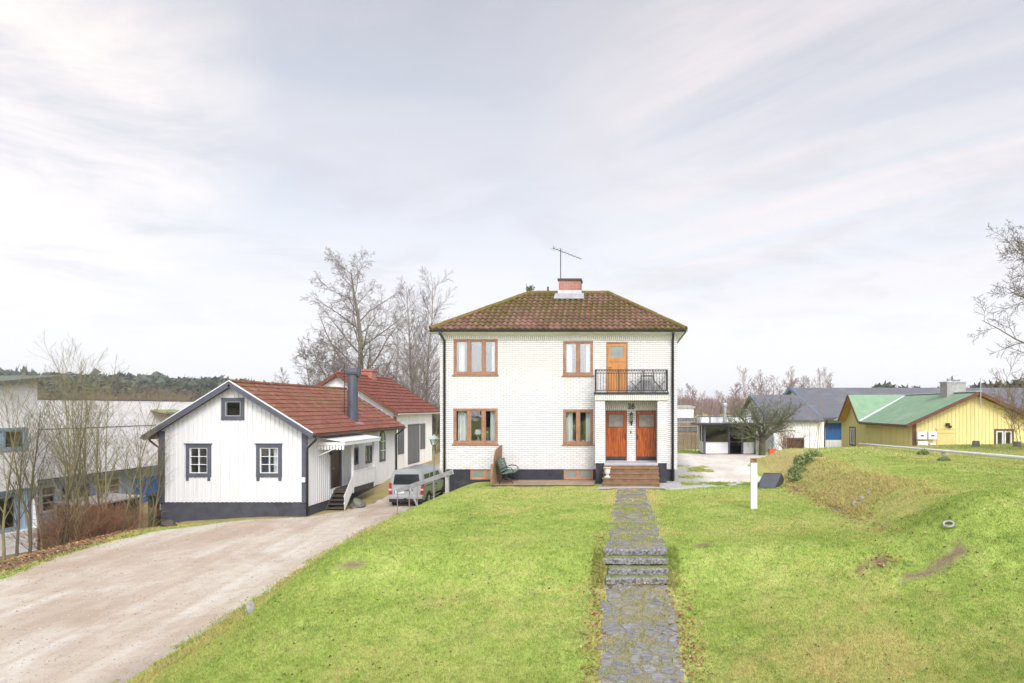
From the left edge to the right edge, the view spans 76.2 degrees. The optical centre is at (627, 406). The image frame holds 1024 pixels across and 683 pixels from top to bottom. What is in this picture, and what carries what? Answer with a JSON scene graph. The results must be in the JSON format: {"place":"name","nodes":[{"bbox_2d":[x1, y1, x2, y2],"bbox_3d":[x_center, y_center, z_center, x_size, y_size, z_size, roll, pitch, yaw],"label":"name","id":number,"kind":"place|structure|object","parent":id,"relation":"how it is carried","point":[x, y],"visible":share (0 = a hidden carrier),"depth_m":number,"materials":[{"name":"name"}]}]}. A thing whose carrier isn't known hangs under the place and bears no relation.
{"place":"outdoors","nodes":[
{"label":"outdoors","id":0,"kind":"place"},
{"bbox_2d":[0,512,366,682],"bbox_3d":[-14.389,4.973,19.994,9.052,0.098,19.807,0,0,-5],"label":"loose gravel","id":1,"kind":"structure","parent":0,"point":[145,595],"depth_m":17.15,"materials":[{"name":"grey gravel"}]},
{"bbox_2d":[0,464,444,682],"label":"driveway","id":2,"kind":"structure","parent":0,"point":[131,619],"depth_m":17.43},
{"bbox_2d":[389,464,444,504],"bbox_3d":[-11.010,4.073,33.908,2.121,1.969,4.406,0,0,0],"label":"parked van","id":3,"kind":"object","parent":2,"relation":"on","point":[402,477],"visible":0.71,"depth_m":32.00,"materials":[{"name":"silver metal"}]},
{"bbox_2d":[0,404,1023,682],"bbox_3d":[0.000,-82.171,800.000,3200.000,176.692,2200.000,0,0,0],"label":"ground","id":4,"kind":"structure","parent":0,"point":[940,562],"depth_m":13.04,"materials":[{"name":"green plant"}]},
{"bbox_2d":[0,368,51,559],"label":"bare sapling","id":5,"kind":"object","parent":4,"relation":"on","point":[3,524],"visible":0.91,"depth_m":22.87,"materials":[{"name":"brown plant"}]},
{"bbox_2d":[0,365,64,545],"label":"bare sapling","id":6,"kind":"object","parent":4,"relation":"on","point":[25,512],"visible":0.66,"depth_m":24.41,"materials":[{"name":"brown plant"}]},
{"bbox_2d":[7,363,59,550],"bbox_3d":[-25.265,2.123,27.024,2.745,8.083,2.206,0,0,36],"label":"bare sapling","id":7,"kind":"object","parent":4,"relation":"on","point":[36,508],"visible":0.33,"depth_m":26.87,"materials":[{"name":"brown plant"}]},
{"bbox_2d":[0,380,70,557],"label":"bare sapling","id":8,"kind":"object","parent":4,"relation":"on","point":[30,496],"visible":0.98,"depth_m":22.68,"materials":[{"name":"brown plant"}]},
{"bbox_2d":[1,501,106,550],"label":"red shrub","id":9,"kind":"object","parent":4,"relation":"on","point":[52,538],"visible":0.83,"depth_m":23.93,"materials":[{"name":"brown plant"}]},
{"bbox_2d":[25,485,114,547],"bbox_3d":[-21.740,4.260,24.920,2.814,2.473,3.094,0,0,-34],"label":"red shrub","id":10,"kind":"object","parent":4,"relation":"on","point":[73,531],"visible":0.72,"depth_m":24.73,"materials":[{"name":"brown plant"}]},
{"bbox_2d":[25,377,115,544],"bbox_3d":[-21.684,2.162,24.808,2.673,6.797,2.599,0,0,0],"label":"bare sapling","id":11,"kind":"object","parent":4,"relation":"on","point":[69,495],"visible":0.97,"depth_m":24.58,"materials":[{"name":"brown plant"}]},
{"bbox_2d":[23,330,121,540],"bbox_3d":[-22.329,1.315,25.883,3.383,8.759,4.602,0,0,-41],"label":"bare sapling","id":12,"kind":"object","parent":4,"relation":"on","point":[68,424],"visible":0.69,"depth_m":25.59,"materials":[{"name":"brown plant"}]},
{"bbox_2d":[34,339,112,538],"bbox_3d":[-22.537,1.375,26.084,2.606,8.933,3.233,0,0,-36],"label":"bare sapling","id":13,"kind":"object","parent":4,"relation":"on","point":[85,490],"visible":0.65,"depth_m":26.27,"materials":[{"name":"brown plant"}]},
{"bbox_2d":[28,348,130,539],"bbox_3d":[-23.241,1.688,26.866,3.429,8.710,3.636,0,0,25],"label":"bare sapling","id":14,"kind":"object","parent":4,"relation":"on","point":[42,387],"visible":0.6,"depth_m":26.34,"materials":[{"name":"brown plant"}]},
{"bbox_2d":[35,489,134,539],"bbox_3d":[-21.225,4.253,25.484,3.212,2.285,3.418,0,0,-35],"label":"red shrub","id":15,"kind":"object","parent":4,"relation":"on","point":[97,511],"visible":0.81,"depth_m":25.21,"materials":[{"name":"brown plant"}]},
{"bbox_2d":[52,374,125,510],"bbox_3d":[-23.104,2.358,27.664,2.650,7.716,2.453,0,0,-26],"label":"bare sapling","id":16,"kind":"object","parent":4,"relation":"on","point":[99,451],"visible":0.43,"depth_m":27.71,"materials":[{"name":"brown plant"}]},
{"bbox_2d":[0,375,193,555],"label":"factory building","id":17,"kind":"structure","parent":4,"relation":"on","point":[14,380],"depth_m":31.09,"materials":[{"name":"white metal"}]},
{"bbox_2d":[0,493,17,533],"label":"window","id":18,"kind":"structure","parent":17,"relation":"in","point":[3,495],"depth_m":26.33,"materials":[{"name":"grey wood"}]},
{"bbox_2d":[0,427,27,451],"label":"window","id":19,"kind":"structure","parent":17,"relation":"in","point":[2,437],"depth_m":25.84,"materials":[{"name":"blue wood"}]},
{"bbox_2d":[37,485,56,514],"bbox_3d":[-28.232,4.475,30.750,0.136,1.350,1.700,0,0,0],"label":"window","id":20,"kind":"structure","parent":17,"relation":"in","point":[39,491],"depth_m":30.89,"materials":[{"name":"white paint"}]},
{"bbox_2d":[95,476,120,494],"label":"window","id":21,"kind":"structure","parent":17,"relation":"in","point":[116,488],"depth_m":35.01,"materials":[{"name":"beige glass"}]},
{"bbox_2d":[131,475,157,502],"bbox_3d":[-28.195,5.250,38.250,0.050,2.300,3.900,0,0,0],"label":"blue door","id":22,"kind":"structure","parent":17,"relation":"in","point":[145,499],"depth_m":37.46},
{"bbox_2d":[52,493,145,536],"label":"shed","id":23,"kind":"structure","parent":4,"relation":"on","point":[114,501],"depth_m":32.07,"materials":[{"name":"grey concrete"}]},
{"bbox_2d":[59,354,141,533],"bbox_3d":[-21.128,1.602,25.791,2.895,7.516,2.826,0,0,0],"label":"bare sapling","id":24,"kind":"object","parent":4,"relation":"on","point":[97,461],"visible":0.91,"depth_m":25.87,"materials":[{"name":"brown plant"}]},
{"bbox_2d":[0,519,209,576],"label":"leaf litter","id":25,"kind":"object","parent":4,"relation":"on","point":[36,553],"visible":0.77,"depth_m":22.34,"materials":[{"name":"brown plant"}]},
{"bbox_2d":[67,498,154,537],"bbox_3d":[-21.043,4.511,26.020,3.203,1.699,2.777,0,0,0],"label":"red shrub","id":26,"kind":"object","parent":4,"relation":"on","point":[103,532],"visible":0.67,"depth_m":25.90,"materials":[{"name":"brown plant"}]},
{"bbox_2d":[37,381,205,400],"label":"bare woodland","id":27,"kind":"object","parent":4,"relation":"on","point":[175,397],"visible":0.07,"depth_m":89.42,"materials":[{"name":"green plant"}]},
{"bbox_2d":[84,493,164,533],"bbox_3d":[-21.801,4.712,27.510,2.895,2.032,3.474,0,0,-17],"label":"thorn scrub","id":28,"kind":"object","parent":4,"relation":"on","point":[142,509],"visible":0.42,"depth_m":28.03,"materials":[{"name":"brown plant"}]},
{"bbox_2d":[107,405,177,528],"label":"bare sapling","id":29,"kind":"object","parent":4,"relation":"on","point":[141,487],"visible":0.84,"depth_m":27.99,"materials":[{"name":"brown plant"}]},
{"bbox_2d":[104,377,191,530],"bbox_3d":[-20.578,2.154,27.329,2.626,7.004,2.822,0,0,21],"label":"bare sapling","id":30,"kind":"object","parent":4,"relation":"on","point":[132,484],"visible":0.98,"depth_m":27.35,"materials":[{"name":"brown plant"}]},
{"bbox_2d":[0,362,298,400],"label":"pine forest","id":31,"kind":"object","parent":4,"relation":"on","point":[185,384],"visible":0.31,"depth_m":232.26,"materials":[{"name":"green plant"}]},
{"bbox_2d":[0,517,298,573],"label":"verge grass","id":32,"kind":"structure","parent":4,"relation":"on","point":[183,524],"depth_m":25.41,"materials":[{"name":"green plant"}]},
{"bbox_2d":[146,492,160,526],"bbox_3d":[-21.810,4.780,29.575,0.480,1.640,0.550,0,0,0],"label":"green bin","id":33,"kind":"object","parent":4,"relation":"on","point":[149,496],"visible":0.5,"depth_m":29.35,"materials":[{"name":"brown plastic"}]},
{"bbox_2d":[137,435,178,527],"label":"bare sapling","id":34,"kind":"object","parent":4,"relation":"on","point":[159,479],"visible":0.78,"depth_m":28.81,"materials":[{"name":"brown plant"}]},
{"bbox_2d":[0,513,399,682],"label":"edge grass","id":35,"kind":"structure","parent":4,"relation":"on","point":[219,623],"depth_m":17.66,"materials":[{"name":"plant"}]},
{"bbox_2d":[139,365,406,522],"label":"white cottage","id":36,"kind":"structure","parent":4,"relation":"on","point":[244,449],"depth_m":29.20,"materials":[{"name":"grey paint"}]},
{"bbox_2d":[186,444,210,476],"bbox_3d":[-19.555,2.445,29.197,1.150,1.510,0.146,0,0,0],"label":"window","id":37,"kind":"structure","parent":36,"relation":"in","point":[189,447],"depth_m":29.13,"materials":[{"name":"grey paint"}]},
{"bbox_2d":[221,398,244,419],"bbox_3d":[-17.990,0.090,29.197,1.040,1.020,0.146,0,0,0],"label":"window","id":38,"kind":"structure","parent":36,"relation":"in","point":[224,416],"depth_m":29.13,"materials":[{"name":"grey paint"}]},
{"bbox_2d":[256,444,281,476],"bbox_3d":[-16.345,2.445,29.269,1.170,1.510,0.291,0,0,0],"label":"window","id":39,"kind":"structure","parent":36,"relation":"in","point":[277,448],"depth_m":29.13,"materials":[{"name":"grey paint"}]},
{"bbox_2d":[330,447,341,488],"bbox_3d":[-14.669,3.030,32.100,0.142,2.020,1.200,0,0,0],"label":"side door","id":40,"kind":"structure","parent":36,"relation":"in","point":[336,458],"depth_m":32.20,"materials":[{"name":"grey paint"}]},
{"bbox_2d":[365,445,371,463],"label":"window","id":41,"kind":"structure","parent":36,"relation":"in","point":[368,449],"depth_m":36.17,"materials":[{"name":"grey glass"}]},
{"bbox_2d":[379,431,385,461],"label":"arched window","id":42,"kind":"structure","parent":36,"relation":"in","point":[382,443],"depth_m":38.09,"materials":[{"name":"glass"}]},
{"bbox_2d":[292,338,323,384],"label":"thin birch","id":43,"kind":"object","parent":4,"relation":"on","point":[308,378],"visible":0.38,"depth_m":59.87,"materials":[{"name":"grey plant"}]},
{"bbox_2d":[350,498,365,508],"bbox_3d":[-13.469,4.910,31.741,0.847,0.812,0.696,0,0,17],"label":"boulder","id":44,"kind":"object","parent":4,"relation":"on","point":[357,503],"visible":0.73,"depth_m":31.47,"materials":[{"name":"grey stone"}]},
{"bbox_2d":[295,246,425,384],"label":"birch tree","id":45,"kind":"object","parent":4,"relation":"on","point":[359,339],"visible":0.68,"depth_m":58.48,"materials":[{"name":"grey plant"}]},
{"bbox_2d":[317,368,439,468],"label":"white workshop","id":46,"kind":"structure","parent":4,"relation":"on","point":[412,412],"depth_m":44.21,"materials":[{"name":"grey paint"}]},
{"bbox_2d":[408,424,419,464],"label":"double door","id":47,"kind":"structure","parent":46,"relation":"in","point":[413,429],"depth_m":44.53,"materials":[{"name":"grey paint"}]},
{"bbox_2d":[337,320,439,417],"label":"willow shrub","id":48,"kind":"object","parent":4,"relation":"on","point":[394,369],"visible":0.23,"depth_m":57.12,"materials":[{"name":"brown plant"}]},
{"bbox_2d":[378,298,412,381],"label":"thin birch","id":49,"kind":"object","parent":4,"relation":"on","point":[398,341],"visible":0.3,"depth_m":73.43,"materials":[{"name":"brown plant"}]},
{"bbox_2d":[385,322,439,453],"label":"willow shrub","id":50,"kind":"object","parent":4,"relation":"on","point":[423,387],"visible":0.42,"depth_m":54.32,"materials":[{"name":"brown plant"}]},
{"bbox_2d":[384,267,456,401],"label":"slender birch","id":51,"kind":"object","parent":4,"relation":"on","point":[423,338],"visible":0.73,"depth_m":61.65,"materials":[{"name":"grey plant"}]},
{"bbox_2d":[396,469,453,514],"bbox_3d":[-8.643,3.817,27.058,4.796,2.676,0.183,0,0,43],"label":"hand rail","id":52,"kind":"object","parent":4,"relation":"on","point":[446,474],"visible":0.84,"depth_m":26.99,"materials":[{"name":"grey wood"}]},
{"bbox_2d":[426,392,439,451],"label":"dark scrub","id":53,"kind":"object","parent":4,"relation":"on","point":[434,421],"visible":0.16,"depth_m":56.17,"materials":[{"name":"brown plant"}]},
{"bbox_2d":[429,435,439,498],"bbox_3d":[-8.780,2.911,29.000,0.510,3.362,0.442,0,0,0],"label":"lamp post","id":54,"kind":"object","parent":4,"relation":"on","point":[434,440],"visible":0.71,"depth_m":28.96,"materials":[{"name":"grey metal"}]},
{"bbox_2d":[491,480,595,486],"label":"wooden deck","id":55,"kind":"structure","parent":4,"relation":"on","point":[533,483],"depth_m":24.94,"materials":[{"name":"brown wood"}]},
{"bbox_2d":[490,444,501,484],"bbox_3d":[-5.195,2.255,25.330,0.110,1.447,1.720,0,0,0],"label":"wooden screen","id":56,"kind":"object","parent":55,"relation":"on","point":[495,475],"visible":0.85,"depth_m":25.05,"materials":[{"name":"brown wood"}]},
{"bbox_2d":[497,457,519,483],"bbox_3d":[-4.723,2.510,25.340,0.691,0.936,1.360,0,0,0],"label":"garden chair","id":57,"kind":"object","parent":55,"relation":"on","point":[505,467],"visible":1,"depth_m":25.05,"materials":[{"name":"green paint"}]},
{"bbox_2d":[428,247,687,491],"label":"brick house","id":58,"kind":"structure","parent":4,"relation":"on","point":[566,357],"depth_m":26.25,"materials":[{"name":"white brick"}]},
{"bbox_2d":[452,339,498,375],"bbox_3d":[-6.240,-2.035,26.347,1.900,1.510,0.295,0,0,0],"label":"window","id":59,"kind":"structure","parent":58,"relation":"in","point":[461,372],"depth_m":26.26,"materials":[{"name":"brown wood"}]},
{"bbox_2d":[452,408,498,444],"bbox_3d":[-6.245,0.805,26.347,1.910,1.510,0.295,0,0,0],"label":"window","id":60,"kind":"structure","parent":58,"relation":"in","point":[464,414],"depth_m":26.26,"materials":[{"name":"brown wood"}]},
{"bbox_2d":[470,469,489,479],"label":"cellar window","id":61,"kind":"structure","parent":58,"relation":"in","point":[475,474],"depth_m":26.32,"materials":[{"name":"brown wood"}]},
{"bbox_2d":[562,341,593,376],"bbox_3d":[-2.040,-1.980,26.347,1.320,1.460,0.295,0,0,0],"label":"window","id":62,"kind":"structure","parent":58,"relation":"in","point":[589,344],"depth_m":26.26,"materials":[{"name":"brown wood"}]},
{"bbox_2d":[562,409,593,445],"bbox_3d":[-2.040,0.840,26.347,1.320,1.480,0.295,0,0,0],"label":"window","id":63,"kind":"structure","parent":58,"relation":"in","point":[567,413],"depth_m":26.26,"materials":[{"name":"brown wood"}]},
{"bbox_2d":[564,469,592,479],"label":"cellar window","id":64,"kind":"structure","parent":58,"relation":"in","point":[569,474],"depth_m":26.32,"materials":[{"name":"brown wood"}]},
{"bbox_2d":[606,410,626,460],"bbox_3d":[-0.480,1.170,26.269,0.890,2.060,0.162,0,0,0],"label":"front door","id":65,"kind":"structure","parent":58,"relation":"in","point":[616,420],"depth_m":26.27,"materials":[{"name":"brown wood"}]},
{"bbox_2d":[606,342,627,391],"bbox_3d":[-0.443,-1.640,26.275,0.885,2.080,0.151,0,0,0],"label":"balcony door","id":66,"kind":"structure","parent":58,"relation":"in","point":[616,352],"depth_m":26.27,"materials":[{"name":"brown wood"}]},
{"bbox_2d":[636,410,655,460],"bbox_3d":[0.763,1.170,26.269,0.875,2.060,0.162,0,0,0],"label":"front door","id":67,"kind":"structure","parent":58,"relation":"in","point":[645,419],"depth_m":26.27,"materials":[{"name":"brown wood"}]},
{"bbox_2d":[124,454,1005,682],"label":"bank grass","id":68,"kind":"structure","parent":4,"relation":"on","point":[907,481],"depth_m":19.05,"materials":[{"name":"green plant"}]},
{"bbox_2d":[187,466,1022,682],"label":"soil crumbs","id":69,"kind":"object","parent":4,"relation":"on","point":[593,594],"visible":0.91,"depth_m":12.20,"materials":[{"name":"brown soil"}]},
{"bbox_2d":[247,454,1022,682],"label":"fallen leaves","id":70,"kind":"object","parent":4,"relation":"on","point":[692,620],"visible":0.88,"depth_m":13.04,"materials":[{"name":"brown plant"}]},
{"bbox_2d":[602,546,668,585],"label":"garden steps","id":71,"kind":"structure","parent":4,"relation":"on","point":[615,551],"depth_m":13.82,"materials":[{"name":"stone"}]},
{"bbox_2d":[604,565,666,567],"bbox_3d":[0.171,3.417,13.719,1.361,0.035,0.182,0,0,0],"label":"step moss","id":72,"kind":"object","parent":71,"relation":"on","point":[647,566],"visible":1,"depth_m":13.70,"materials":[{"name":"green plant"}]},
{"bbox_2d":[604,574,667,576],"bbox_3d":[0.169,3.546,13.480,1.360,0.035,0.181,0,0,0],"label":"step moss","id":73,"kind":"object","parent":71,"relation":"on","point":[637,575],"visible":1,"depth_m":13.45,"materials":[{"name":"green plant"}]},
{"bbox_2d":[590,544,682,588],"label":"grass","id":74,"kind":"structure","parent":4,"relation":"on","point":[672,554],"depth_m":13.70,"materials":[{"name":"green plant"}]},
{"bbox_2d":[598,483,738,489],"bbox_3d":[1.796,3.020,24.390,5.991,0.091,1.680,0,0,0],"label":"paved apron","id":75,"kind":"object","parent":4,"relation":"on","point":[671,486],"visible":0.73,"depth_m":24.23,"materials":[{"name":"grey concrete"}]},
{"bbox_2d":[677,405,695,417],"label":"white building","id":76,"kind":"structure","parent":4,"relation":"on","point":[683,409],"depth_m":72.00,"materials":[{"name":"white paint"}]},
{"bbox_2d":[677,418,696,444],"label":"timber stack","id":77,"kind":"object","parent":4,"relation":"on","point":[686,426],"depth_m":51.55,"materials":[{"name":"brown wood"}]},
{"bbox_2d":[677,434,697,448],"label":"plank fence","id":78,"kind":"object","parent":4,"relation":"on","point":[680,440],"visible":0.19,"depth_m":47.00,"materials":[{"name":"brown wood"}]},
{"bbox_2d":[684,383,700,417],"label":"distant birch","id":79,"kind":"object","parent":4,"relation":"on","point":[693,395],"visible":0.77,"depth_m":99.92,"materials":[{"name":"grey plant"}]},
{"bbox_2d":[677,395,746,415],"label":"birch wood","id":80,"kind":"object","parent":4,"relation":"on","point":[712,403],"visible":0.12,"depth_m":167.72,"materials":[{"name":"plant"}]},
{"bbox_2d":[667,454,767,483],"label":"gravel yard","id":81,"kind":"structure","parent":4,"relation":"on","point":[731,468],"depth_m":31.87,"materials":[{"name":"grey gravel"}]},
{"bbox_2d":[712,390,725,415],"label":"distant birch","id":82,"kind":"object","parent":4,"relation":"on","point":[719,404],"visible":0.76,"depth_m":119.81,"materials":[{"name":"brown plant"}]},
{"bbox_2d":[697,416,753,433],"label":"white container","id":83,"kind":"object","parent":4,"relation":"on","point":[712,419],"visible":0.23,"depth_m":47.00,"materials":[{"name":"metal"}]},
{"bbox_2d":[691,423,762,453],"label":"garden pavilion","id":84,"kind":"structure","parent":4,"relation":"on","point":[715,438],"depth_m":41.01,"materials":[{"name":"white paint"}]},
{"bbox_2d":[677,464,789,485],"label":"yard weeds","id":85,"kind":"object","parent":4,"relation":"on","point":[701,469],"visible":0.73,"depth_m":25.57,"materials":[{"name":"green plant"}]},
{"bbox_2d":[726,382,742,414],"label":"distant birch","id":86,"kind":"object","parent":4,"relation":"on","point":[735,394],"visible":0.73,"depth_m":97.74,"materials":[{"name":"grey plant"}]},
{"bbox_2d":[737,366,757,406],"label":"distant birch","id":87,"kind":"object","parent":4,"relation":"on","point":[751,393],"visible":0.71,"depth_m":105.23,"materials":[{"name":"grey plant"}]},
{"bbox_2d":[750,458,756,508],"bbox_3d":[3.770,2.440,19.150,0.200,1.810,0.100,0,0,0],"label":"white post","id":88,"kind":"object","parent":4,"relation":"on","point":[753,483],"visible":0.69,"depth_m":19.11,"materials":[{"name":"paint"}]},
{"bbox_2d":[747,370,767,397],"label":"distant birch","id":89,"kind":"object","parent":4,"relation":"on","point":[760,388],"visible":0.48,"depth_m":111.66,"materials":[{"name":"grey plant"}]},
{"bbox_2d":[719,393,807,455],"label":"apple tree","id":90,"kind":"object","parent":4,"relation":"on","point":[779,426],"visible":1,"depth_m":39.96,"materials":[{"name":"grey plant"}]},
{"bbox_2d":[758,473,783,488],"bbox_3d":[5.485,2.802,24.546,1.195,0.595,1.002,0,0,0],"label":"wedge box","id":91,"kind":"object","parent":4,"relation":"on","point":[770,481],"visible":0.84,"depth_m":24.27,"materials":[{"name":"plastic"}]},
{"bbox_2d":[739,395,823,451],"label":"white barn","id":92,"kind":"structure","parent":4,"relation":"on","point":[803,415],"depth_m":46.23,"materials":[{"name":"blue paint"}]},
{"bbox_2d":[765,422,813,450],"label":"red bush","id":93,"kind":"object","parent":4,"relation":"on","point":[784,439],"visible":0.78,"depth_m":42.42,"materials":[{"name":"brown plant"}]},
{"bbox_2d":[780,366,798,394],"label":"distant birch","id":94,"kind":"object","parent":4,"relation":"on","point":[790,380],"visible":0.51,"depth_m":114.77,"materials":[{"name":"grey plant"}]},
{"bbox_2d":[787,449,824,481],"bbox_3d":[7.366,2.385,26.958,1.134,1.127,4.169,0,0,29],"label":"green shrub","id":95,"kind":"object","parent":4,"relation":"on","point":[795,470],"visible":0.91,"depth_m":26.96,"materials":[{"name":"green plant"}]},
{"bbox_2d":[783,387,1023,447],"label":"long hall","id":96,"kind":"structure","parent":4,"relation":"on","point":[832,399],"depth_m":68.19,"materials":[{"name":"grey metal"}]},
{"bbox_2d":[833,376,1023,446],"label":"yellow house","id":97,"kind":"structure","parent":4,"relation":"on","point":[953,411],"depth_m":42.90,"materials":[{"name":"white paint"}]},
{"bbox_2d":[849,427,855,445],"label":"door","id":98,"kind":"structure","parent":97,"relation":"in","point":[852,430],"depth_m":53.20,"materials":[{"name":"white paint"}]},
{"bbox_2d":[936,428,954,444],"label":"door","id":99,"kind":"structure","parent":97,"relation":"in","point":[945,436],"depth_m":41.96,"materials":[{"name":"yellow wood"}]},
{"bbox_2d":[994,429,1013,443],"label":"window","id":100,"kind":"structure","parent":97,"relation":"in","point":[1003,434],"depth_m":41.96,"materials":[{"name":"white paint"}]},
{"bbox_2d":[858,443,1023,459],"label":"lowered flagpole","id":101,"kind":"object","parent":4,"relation":"on","point":[977,453],"visible":0.89,"depth_m":27.07,"materials":[{"name":"white metal"}]},
{"bbox_2d":[872,379,1023,387],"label":"distant pines","id":102,"kind":"object","parent":4,"relation":"on","point":[885,385],"visible":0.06,"depth_m":141.25,"materials":[{"name":"green plant"}]},
{"bbox_2d":[967,219,1023,384],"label":"spreading tree","id":103,"kind":"object","parent":4,"relation":"on","point":[1017,252],"visible":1,"depth_m":30.39,"materials":[{"name":"grey plant"}]},
{"bbox_2d":[983,351,1023,447],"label":"tan shrub","id":104,"kind":"object","parent":4,"relation":"on","point":[1010,412],"visible":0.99,"depth_m":30.76,"materials":[{"name":"brown plant"}]},
{"bbox_2d":[0,0,1023,402],"label":"sky","id":105,"kind":"structure","parent":0,"point":[806,186],"materials":[{"name":"white"}]},
{"bbox_2d":[606,488,663,547],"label":"path paving","id":106,"kind":"structure","parent":0,"point":[653,529],"depth_m":16.77,"materials":[{"name":"stone"}]},
{"bbox_2d":[597,584,688,682],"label":"garden path","id":107,"kind":"structure","parent":0,"point":[644,677],"depth_m":11.32,"materials":[{"name":"grey stone"}]},
{"bbox_2d":[602,488,681,682],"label":"path moss","id":108,"kind":"object","parent":107,"relation":"on","point":[632,522],"visible":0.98,"depth_m":14.35,"materials":[{"name":"green plant"}]},
{"bbox_2d":[744,442,1023,475],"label":"grass","id":109,"kind":"structure","parent":0,"point":[914,452],"depth_m":30.72,"materials":[{"name":"green plant"}]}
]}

